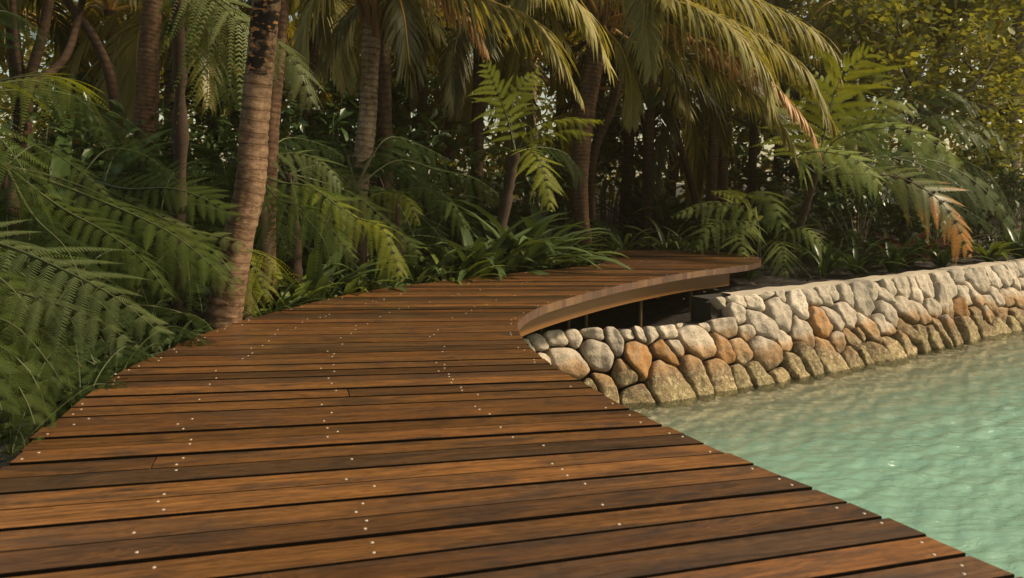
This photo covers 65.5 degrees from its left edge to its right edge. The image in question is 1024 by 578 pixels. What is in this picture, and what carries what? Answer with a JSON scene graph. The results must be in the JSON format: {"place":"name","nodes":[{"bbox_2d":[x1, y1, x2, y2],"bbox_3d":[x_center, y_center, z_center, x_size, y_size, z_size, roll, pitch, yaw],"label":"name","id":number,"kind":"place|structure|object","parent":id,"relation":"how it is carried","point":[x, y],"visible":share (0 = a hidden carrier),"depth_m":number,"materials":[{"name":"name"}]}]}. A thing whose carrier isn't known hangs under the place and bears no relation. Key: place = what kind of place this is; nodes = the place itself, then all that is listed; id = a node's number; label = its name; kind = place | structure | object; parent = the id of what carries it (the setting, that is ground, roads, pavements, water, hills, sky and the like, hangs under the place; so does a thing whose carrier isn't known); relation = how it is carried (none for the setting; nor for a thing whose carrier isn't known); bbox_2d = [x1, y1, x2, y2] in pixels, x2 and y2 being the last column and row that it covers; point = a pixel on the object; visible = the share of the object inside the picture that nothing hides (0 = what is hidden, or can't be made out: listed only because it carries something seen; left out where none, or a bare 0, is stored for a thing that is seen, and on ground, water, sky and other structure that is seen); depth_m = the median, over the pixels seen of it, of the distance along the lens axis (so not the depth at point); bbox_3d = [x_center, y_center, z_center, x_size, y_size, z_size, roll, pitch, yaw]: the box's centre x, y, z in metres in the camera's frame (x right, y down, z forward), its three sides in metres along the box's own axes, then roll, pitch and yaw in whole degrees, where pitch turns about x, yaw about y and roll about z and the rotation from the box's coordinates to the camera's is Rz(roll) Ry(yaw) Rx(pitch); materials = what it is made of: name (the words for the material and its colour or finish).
{"place":"outdoors","nodes":[
{"label":"outdoors","id":0,"kind":"place"},
{"bbox_2d":[253,118,374,268],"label":"leafy shrub","id":1,"kind":"object","parent":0,"point":[301,123],"visible":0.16,"depth_m":8.98,"materials":[{"name":"green plant"}]},
{"bbox_2d":[0,184,1023,468],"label":"ground","id":2,"kind":"structure","parent":0,"point":[664,310],"depth_m":8.49,"materials":[{"name":"beige soil"}]},
{"bbox_2d":[9,0,85,184],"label":"jungle tree","id":3,"kind":"object","parent":2,"relation":"on","point":[34,62],"visible":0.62,"depth_m":8.73,"materials":[{"name":"brown plant"}]},
{"bbox_2d":[0,91,103,287],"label":"leafy shrub","id":4,"kind":"object","parent":2,"relation":"on","point":[33,115],"visible":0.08,"depth_m":8.41,"materials":[{"name":"green plant"}]},
{"bbox_2d":[0,338,110,467],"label":"fern","id":5,"kind":"object","parent":2,"relation":"on","point":[12,441],"visible":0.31,"depth_m":3.49,"materials":[{"name":"plant"}]},
{"bbox_2d":[1,320,153,413],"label":"fern","id":6,"kind":"object","parent":2,"relation":"on","point":[100,366],"visible":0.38,"depth_m":3.97,"materials":[{"name":"plant"}]},
{"bbox_2d":[0,54,162,189],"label":"leafy shrub","id":7,"kind":"object","parent":2,"relation":"on","point":[80,76],"visible":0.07,"depth_m":12.27,"materials":[{"name":"green plant"}]},
{"bbox_2d":[0,10,167,229],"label":"tree fern","id":8,"kind":"object","parent":2,"relation":"on","point":[28,91],"visible":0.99,"depth_m":4.82,"materials":[{"name":"green plant"}]},
{"bbox_2d":[0,198,178,386],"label":"fern","id":9,"kind":"object","parent":2,"relation":"on","point":[23,227],"visible":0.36,"depth_m":4.52,"materials":[{"name":"plant"}]},
{"bbox_2d":[0,219,179,440],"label":"fern","id":10,"kind":"object","parent":2,"relation":"on","point":[23,321],"visible":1,"depth_m":3.08,"materials":[{"name":"green plant"}]},
{"bbox_2d":[62,0,127,210],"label":"jungle tree","id":11,"kind":"object","parent":2,"relation":"on","point":[103,58],"visible":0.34,"depth_m":9.47,"materials":[{"name":"brown plant"}]},
{"bbox_2d":[35,93,165,265],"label":"leafy shrub","id":12,"kind":"object","parent":2,"relation":"on","point":[86,129],"visible":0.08,"depth_m":8.63,"materials":[{"name":"green plant"}]},
{"bbox_2d":[3,310,200,415],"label":"fern","id":13,"kind":"object","parent":2,"relation":"on","point":[152,339],"visible":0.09,"depth_m":4.42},
{"bbox_2d":[3,0,202,149],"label":"palm tree","id":14,"kind":"object","parent":2,"relation":"on","point":[106,7],"visible":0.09,"depth_m":14.76,"materials":[{"name":"green plant"}]},
{"bbox_2d":[0,205,214,398],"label":"fern","id":15,"kind":"object","parent":2,"relation":"on","point":[195,319],"visible":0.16,"depth_m":5.24,"materials":[{"name":"plant"}]},
{"bbox_2d":[0,0,225,135],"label":"palm tree","id":16,"kind":"object","parent":2,"relation":"on","point":[4,50],"visible":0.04,"depth_m":16.39,"materials":[{"name":"green plant"}]},
{"bbox_2d":[0,0,237,157],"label":"palm tree","id":17,"kind":"object","parent":2,"relation":"on","point":[59,30],"visible":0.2,"depth_m":13.70,"materials":[{"name":"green plant"}]},
{"bbox_2d":[0,143,240,371],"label":"fern","id":18,"kind":"object","parent":2,"relation":"on","point":[5,184],"visible":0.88,"depth_m":4.57,"materials":[{"name":"green plant"}]},
{"bbox_2d":[0,118,256,277],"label":"fern","id":19,"kind":"object","parent":2,"relation":"on","point":[62,137],"visible":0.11,"depth_m":8.13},
{"bbox_2d":[1,166,256,326],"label":"fern","id":20,"kind":"object","parent":2,"relation":"on","point":[189,223],"visible":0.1,"depth_m":6.00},
{"bbox_2d":[65,296,211,376],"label":"fern","id":21,"kind":"object","parent":2,"relation":"on","point":[146,334],"visible":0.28,"depth_m":4.83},
{"bbox_2d":[131,0,162,202],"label":"palm tree","id":22,"kind":"object","parent":2,"relation":"on","point":[145,93],"visible":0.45,"depth_m":9.16,"materials":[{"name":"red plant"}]},
{"bbox_2d":[65,140,258,351],"bbox_3d":[-2.408,-0.242,5.220,0.909,1.501,1.563,-8,11,-44],"label":"fern","id":23,"kind":"object","parent":2,"relation":"on","point":[155,194],"visible":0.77,"depth_m":5.09,"materials":[{"name":"green plant"}]},
{"bbox_2d":[56,155,272,314],"bbox_3d":[-3.015,-0.215,7.140,2.415,1.981,1.783,5,9,30],"label":"fern","id":24,"kind":"object","parent":2,"relation":"on","point":[163,206],"visible":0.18,"depth_m":7.05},
{"bbox_2d":[126,255,213,342],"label":"fern","id":25,"kind":"object","parent":2,"relation":"on","point":[204,304],"visible":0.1,"depth_m":5.86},
{"bbox_2d":[66,100,278,275],"bbox_3d":[-3.978,-1.071,9.227,2.694,2.107,2.051,0,8,-2],"label":"leafy shrub","id":26,"kind":"object","parent":2,"relation":"on","point":[87,152],"visible":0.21,"depth_m":8.96,"materials":[{"name":"green plant"}]},
{"bbox_2d":[0,0,344,193],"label":"palm tree","id":27,"kind":"object","parent":2,"relation":"on","point":[137,2],"visible":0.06,"depth_m":13.45,"materials":[{"name":"green plant"}]},
{"bbox_2d":[57,0,356,233],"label":"palm tree","id":28,"kind":"object","parent":2,"relation":"on","point":[124,55],"visible":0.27,"depth_m":11.49,"materials":[{"name":"green plant"}]},
{"bbox_2d":[97,149,321,301],"bbox_3d":[-2.728,-0.135,7.685,2.101,2.445,2.014,0,8,0],"label":"fern","id":29,"kind":"object","parent":2,"relation":"on","point":[227,177],"visible":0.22,"depth_m":7.46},
{"bbox_2d":[98,99,324,274],"bbox_3d":[-3.670,-1.175,9.661,2.811,2.199,2.140,5,9,30],"label":"leafy shrub","id":30,"kind":"object","parent":2,"relation":"on","point":[231,144],"visible":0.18,"depth_m":9.49,"materials":[{"name":"green plant"}]},
{"bbox_2d":[149,0,328,319],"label":"tree fern","id":31,"kind":"object","parent":2,"relation":"on","point":[180,123],"visible":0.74,"depth_m":5.65,"materials":[{"name":"green plant"}]},
{"bbox_2d":[203,0,280,333],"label":"coconut palm","id":32,"kind":"object","parent":2,"relation":"on","point":[249,191],"visible":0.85,"depth_m":5.17,"materials":[{"name":"brown plant"}]},
{"bbox_2d":[160,22,358,249],"bbox_3d":[-4.130,-2.200,12.651,3.376,3.388,2.829,-2,8,-14],"label":"leafy shrub","id":33,"kind":"object","parent":2,"relation":"on","point":[233,117],"visible":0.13,"depth_m":12.17,"materials":[{"name":"green plant"}]},
{"bbox_2d":[214,249,312,319],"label":"fern","id":34,"kind":"object","parent":2,"relation":"on","point":[249,303],"visible":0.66,"depth_m":5.50,"materials":[{"name":"green plant"}]},
{"bbox_2d":[255,0,288,309],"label":"coconut palm","id":35,"kind":"object","parent":2,"relation":"on","point":[274,123],"visible":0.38,"depth_m":6.43,"materials":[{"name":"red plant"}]},
{"bbox_2d":[227,0,370,182],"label":"palm tree","id":36,"kind":"object","parent":2,"relation":"on","point":[298,99],"visible":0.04,"depth_m":16.12,"materials":[{"name":"green plant"}]},
{"bbox_2d":[253,271,349,313],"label":"strap leaf plant","id":37,"kind":"object","parent":2,"relation":"on","point":[304,282],"visible":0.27,"depth_m":6.49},
{"bbox_2d":[160,0,451,242],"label":"palm tree","id":38,"kind":"object","parent":2,"relation":"on","point":[346,71],"visible":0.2,"depth_m":10.38,"materials":[{"name":"green plant"}]},
{"bbox_2d":[253,136,364,314],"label":"fern","id":39,"kind":"object","parent":2,"relation":"on","point":[264,237],"visible":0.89,"depth_m":6.20,"materials":[{"name":"green plant"}]},
{"bbox_2d":[199,170,423,293],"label":"fern","id":40,"kind":"object","parent":2,"relation":"on","point":[304,263],"visible":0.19,"depth_m":8.51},
{"bbox_2d":[251,246,390,303],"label":"strap leaf plant","id":41,"kind":"object","parent":2,"relation":"on","point":[323,276],"visible":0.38,"depth_m":6.64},
{"bbox_2d":[198,76,447,266],"bbox_3d":[-2.260,-1.377,10.179,2.407,2.473,3.163,5,10,33],"label":"leafy shrub","id":42,"kind":"object","parent":2,"relation":"on","point":[337,124],"visible":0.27,"depth_m":9.64,"materials":[{"name":"green plant"}]},
{"bbox_2d":[280,165,427,295],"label":"fern","id":43,"kind":"object","parent":2,"relation":"on","point":[296,265],"visible":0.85,"depth_m":6.97,"materials":[{"name":"green plant"}]},
{"bbox_2d":[254,208,488,292],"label":"fern","id":44,"kind":"object","parent":2,"relation":"on","point":[404,252],"visible":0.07,"depth_m":8.81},
{"bbox_2d":[295,45,472,247],"bbox_3d":[-2.165,-2.298,13.351,2.829,3.388,3.376,-2,8,-12],"label":"leafy shrub","id":45,"kind":"object","parent":2,"relation":"on","point":[400,119],"visible":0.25,"depth_m":12.81,"materials":[{"name":"green plant"}]},
{"bbox_2d":[207,0,574,252],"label":"palm tree","id":46,"kind":"object","parent":2,"relation":"on","point":[421,106],"visible":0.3,"depth_m":11.37,"materials":[{"name":"green plant"}]},
{"bbox_2d":[298,133,503,292],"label":"fern","id":47,"kind":"object","parent":2,"relation":"on","point":[361,252],"visible":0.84,"depth_m":7.77,"materials":[{"name":"green plant"}]},
{"bbox_2d":[314,111,487,262],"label":"leafy shrub","id":48,"kind":"object","parent":2,"relation":"on","point":[435,141],"visible":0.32,"depth_m":10.29,"materials":[{"name":"green plant"}]},
{"bbox_2d":[314,117,504,250],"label":"leafy shrub","id":49,"kind":"object","parent":2,"relation":"on","point":[486,162],"visible":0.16,"depth_m":11.00,"materials":[{"name":"green plant"}]},
{"bbox_2d":[338,186,487,277],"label":"fern","id":50,"kind":"object","parent":2,"relation":"on","point":[425,252],"visible":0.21,"depth_m":9.34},
{"bbox_2d":[367,237,474,284],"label":"strap leaf plant","id":51,"kind":"object","parent":2,"relation":"on","point":[415,270],"visible":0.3,"depth_m":7.65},
{"bbox_2d":[390,181,472,278],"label":"fern","id":52,"kind":"object","parent":2,"relation":"on","point":[396,219],"visible":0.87,"depth_m":7.50,"materials":[{"name":"green plant"}]},
{"bbox_2d":[286,0,578,199],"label":"palm tree","id":53,"kind":"object","parent":2,"relation":"on","point":[448,149],"visible":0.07,"depth_m":18.18,"materials":[{"name":"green plant"}]},
{"bbox_2d":[377,0,506,263],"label":"palm tree","id":54,"kind":"object","parent":2,"relation":"on","point":[384,108],"visible":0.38,"depth_m":9.72,"materials":[{"name":"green plant"}]},
{"bbox_2d":[286,0,617,270],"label":"coconut palm","id":55,"kind":"object","parent":2,"relation":"on","point":[387,22],"visible":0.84,"depth_m":7.36,"materials":[{"name":"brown plant"}]},
{"bbox_2d":[385,168,531,258],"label":"fern","id":56,"kind":"object","parent":2,"relation":"on","point":[492,211],"visible":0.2,"depth_m":9.76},
{"bbox_2d":[297,0,636,234],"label":"palm tree","id":57,"kind":"object","parent":2,"relation":"on","point":[454,87],"visible":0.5,"depth_m":10.27,"materials":[{"name":"green plant"}]},
{"bbox_2d":[401,209,562,282],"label":"strap leaf plant","id":58,"kind":"object","parent":2,"relation":"on","point":[483,253],"visible":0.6,"depth_m":7.97,"materials":[{"name":"plant"}]},
{"bbox_2d":[390,8,622,225],"bbox_3d":[-0.124,-4.343,15.495,5.326,6.638,5.503,0,8,0],"label":"palm tree","id":59,"kind":"object","parent":2,"relation":"on","point":[529,120],"visible":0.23,"depth_m":13.94,"materials":[{"name":"green plant"}]},
{"bbox_2d":[0,250,1022,577],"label":"boardwalk","id":60,"kind":"structure","parent":2,"relation":"on","point":[450,428],"depth_m":2.63,"materials":[{"name":"brown wood"}]},
{"bbox_2d":[0,0,1023,225],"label":"distant jungle","id":61,"kind":"object","parent":2,"relation":"on","point":[6,105],"visible":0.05,"depth_m":20.12,"materials":[{"name":"plant"}]},
{"bbox_2d":[410,199,614,272],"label":"strap leaf plant","id":62,"kind":"object","parent":2,"relation":"on","point":[532,251],"visible":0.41,"depth_m":8.39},
{"bbox_2d":[407,221,631,280],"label":"strap leaf plant","id":63,"kind":"object","parent":2,"relation":"on","point":[499,256],"visible":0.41,"depth_m":8.24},
{"bbox_2d":[449,60,603,238],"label":"tree fern","id":64,"kind":"object","parent":2,"relation":"on","point":[512,173],"visible":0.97,"depth_m":8.63,"materials":[{"name":"green plant"}]},
{"bbox_2d":[455,228,630,269],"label":"strap leaf plant","id":65,"kind":"object","parent":2,"relation":"on","point":[547,235],"visible":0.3,"depth_m":8.81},
{"bbox_2d":[483,138,612,242],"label":"leafy shrub","id":66,"kind":"object","parent":2,"relation":"on","point":[529,178],"visible":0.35,"depth_m":12.03,"materials":[{"name":"green plant"}]},
{"bbox_2d":[472,166,625,236],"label":"fern","id":67,"kind":"object","parent":2,"relation":"on","point":[526,214],"visible":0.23,"depth_m":10.99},
{"bbox_2d":[406,12,704,221],"bbox_3d":[1.059,-4.931,19.524,7.036,6.685,6.294,7,11,42],"label":"palm tree","id":68,"kind":"object","parent":2,"relation":"on","point":[439,124],"visible":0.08,"depth_m":19.52,"materials":[{"name":"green plant"}]},
{"bbox_2d":[463,16,752,244],"bbox_3d":[1.452,-2.805,13.571,4.859,4.125,4.770,0,8,0],"label":"palm tree","id":69,"kind":"object","parent":2,"relation":"on","point":[694,146],"visible":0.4,"depth_m":13.71,"materials":[{"name":"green plant"}]},
{"bbox_2d":[535,97,680,245],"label":"leafy shrub","id":70,"kind":"object","parent":2,"relation":"on","point":[638,161],"visible":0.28,"depth_m":14.30,"materials":[{"name":"green plant"}]},
{"bbox_2d":[564,176,714,242],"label":"strap leaf plant","id":71,"kind":"object","parent":2,"relation":"on","point":[633,204],"visible":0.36,"depth_m":13.36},
{"bbox_2d":[484,0,797,251],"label":"palm tree","id":72,"kind":"object","parent":2,"relation":"on","point":[602,129],"visible":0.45,"depth_m":11.70,"materials":[{"name":"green plant"}]},
{"bbox_2d":[543,73,787,199],"bbox_3d":[3.731,-4.059,19.635,5.872,4.932,7.734,0,8,0],"label":"palm tree","id":73,"kind":"object","parent":2,"relation":"on","point":[672,192],"visible":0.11,"depth_m":18.63,"materials":[{"name":"green plant"}]},
{"bbox_2d":[536,0,794,248],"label":"palm tree","id":74,"kind":"object","parent":2,"relation":"on","point":[690,180],"visible":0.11,"depth_m":13.01,"materials":[{"name":"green plant"}]},
{"bbox_2d":[602,181,731,242],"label":"strap leaf plant","id":75,"kind":"object","parent":2,"relation":"on","point":[667,218],"visible":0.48,"depth_m":12.74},
{"bbox_2d":[498,0,843,266],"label":"coconut palm","id":76,"kind":"object","parent":2,"relation":"on","point":[647,46],"visible":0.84,"depth_m":9.60,"materials":[{"name":"green plant"}]},
{"bbox_2d":[630,217,712,249],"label":"strap leaf plant","id":77,"kind":"object","parent":2,"relation":"on","point":[671,244],"visible":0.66,"depth_m":11.70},
{"bbox_2d":[540,0,824,249],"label":"palm tree","id":78,"kind":"object","parent":2,"relation":"on","point":[651,100],"visible":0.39,"depth_m":12.31,"materials":[{"name":"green plant"}]},
{"bbox_2d":[541,0,871,246],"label":"palm tree","id":79,"kind":"object","parent":2,"relation":"on","point":[712,166],"visible":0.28,"depth_m":13.25,"materials":[{"name":"green plant"}]},
{"bbox_2d":[555,0,881,243],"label":"palm tree","id":80,"kind":"object","parent":2,"relation":"on","point":[723,167],"visible":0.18,"depth_m":12.45,"materials":[{"name":"green plant"}]},
{"bbox_2d":[671,190,797,266],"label":"fern","id":81,"kind":"object","parent":2,"relation":"on","point":[750,220],"visible":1,"depth_m":10.26,"materials":[{"name":"green plant"}]},
{"bbox_2d":[670,113,803,227],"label":"leafy shrub","id":82,"kind":"object","parent":2,"relation":"on","point":[742,163],"visible":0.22,"depth_m":14.82,"materials":[{"name":"green plant"}]},
{"bbox_2d":[684,193,843,258],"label":"strap leaf plant","id":83,"kind":"object","parent":2,"relation":"on","point":[765,236],"visible":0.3,"depth_m":11.76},
{"bbox_2d":[522,258,1023,409],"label":"stone retaining wall","id":84,"kind":"structure","parent":2,"relation":"on","point":[723,342],"depth_m":8.06,"materials":[{"name":"stone"}]},
{"bbox_2d":[654,0,892,211],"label":"palm tree","id":85,"kind":"object","parent":2,"relation":"on","point":[752,161],"visible":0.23,"depth_m":14.25,"materials":[{"name":"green plant"}]},
{"bbox_2d":[754,215,833,278],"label":"fern","id":86,"kind":"object","parent":2,"relation":"on","point":[809,233],"visible":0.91,"depth_m":9.85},
{"bbox_2d":[733,180,875,262],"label":"fern","id":87,"kind":"object","parent":2,"relation":"on","point":[782,187],"visible":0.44,"depth_m":11.38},
{"bbox_2d":[781,232,869,276],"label":"strap leaf plant","id":88,"kind":"object","parent":2,"relation":"on","point":[828,267],"visible":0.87,"depth_m":9.68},
{"bbox_2d":[692,0,979,221],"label":"palm tree","id":89,"kind":"object","parent":2,"relation":"on","point":[775,163],"visible":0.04,"depth_m":16.99,"materials":[{"name":"green plant"}]},
{"bbox_2d":[768,92,936,246],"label":"leafy shrub","id":90,"kind":"object","parent":2,"relation":"on","point":[794,172],"visible":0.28,"depth_m":13.57,"materials":[{"name":"green plant"}]},
{"bbox_2d":[810,235,912,274],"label":"strap leaf plant","id":91,"kind":"object","parent":2,"relation":"on","point":[864,263],"visible":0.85,"depth_m":9.93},
{"bbox_2d":[802,162,929,265],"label":"leafy shrub","id":92,"kind":"object","parent":2,"relation":"on","point":[872,210],"visible":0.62,"depth_m":10.79,"materials":[{"name":"green plant"}]},
{"bbox_2d":[783,173,950,270],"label":"fern","id":93,"kind":"object","parent":2,"relation":"on","point":[871,228],"visible":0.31,"depth_m":11.44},
{"bbox_2d":[748,42,1022,270],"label":"tree fern","id":94,"kind":"object","parent":2,"relation":"on","point":[849,162],"visible":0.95,"depth_m":9.30,"materials":[{"name":"green plant"}]},
{"bbox_2d":[788,0,995,234],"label":"palm tree","id":95,"kind":"object","parent":2,"relation":"on","point":[819,12],"visible":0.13,"depth_m":15.05,"materials":[{"name":"green plant"}]},
{"bbox_2d":[845,229,939,272],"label":"strap leaf plant","id":96,"kind":"object","parent":2,"relation":"on","point":[899,256],"visible":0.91,"depth_m":10.06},
{"bbox_2d":[762,0,1023,240],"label":"leafy tree","id":97,"kind":"object","parent":2,"relation":"on","point":[890,11],"visible":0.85,"depth_m":11.67,"materials":[{"name":"green plant"}]},
{"bbox_2d":[831,157,991,261],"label":"leafy shrub","id":98,"kind":"object","parent":2,"relation":"on","point":[917,227],"visible":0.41,"depth_m":11.24,"materials":[{"name":"green plant"}]},
{"bbox_2d":[857,230,979,266],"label":"strap leaf plant","id":99,"kind":"object","parent":2,"relation":"on","point":[912,256],"visible":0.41,"depth_m":10.64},
{"bbox_2d":[855,75,1020,243],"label":"tree fern","id":100,"kind":"object","parent":2,"relation":"on","point":[945,122],"visible":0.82,"depth_m":11.27,"materials":[{"name":"green plant"}]},
{"bbox_2d":[904,230,996,267],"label":"strap leaf plant","id":101,"kind":"object","parent":2,"relation":"on","point":[938,256],"visible":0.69,"depth_m":10.39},
{"bbox_2d":[893,146,1023,260],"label":"fern","id":102,"kind":"object","parent":2,"relation":"on","point":[985,193],"visible":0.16,"depth_m":12.49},
{"bbox_2d":[895,79,1023,245],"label":"leafy shrub","id":103,"kind":"object","parent":2,"relation":"on","point":[965,153],"visible":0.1,"depth_m":13.61,"materials":[{"name":"green plant"}]},
{"bbox_2d":[940,157,1023,255],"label":"leafy shrub","id":104,"kind":"object","parent":2,"relation":"on","point":[1017,185],"visible":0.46,"depth_m":12.12,"materials":[{"name":"green plant"}]},
{"bbox_2d":[0,0,1023,183],"label":"sky","id":105,"kind":"structure","parent":0,"point":[768,147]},
{"bbox_2d":[626,328,1023,577],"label":"water","id":106,"kind":"structure","parent":0,"point":[948,470],"depth_m":5.64,"materials":[{"name":"teal liquid"}]},
{"bbox_2d":[874,0,1023,239],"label":"tree","id":107,"kind":"object","parent":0,"point":[999,24],"visible":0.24,"depth_m":13.09,"materials":[{"name":"green plant"}]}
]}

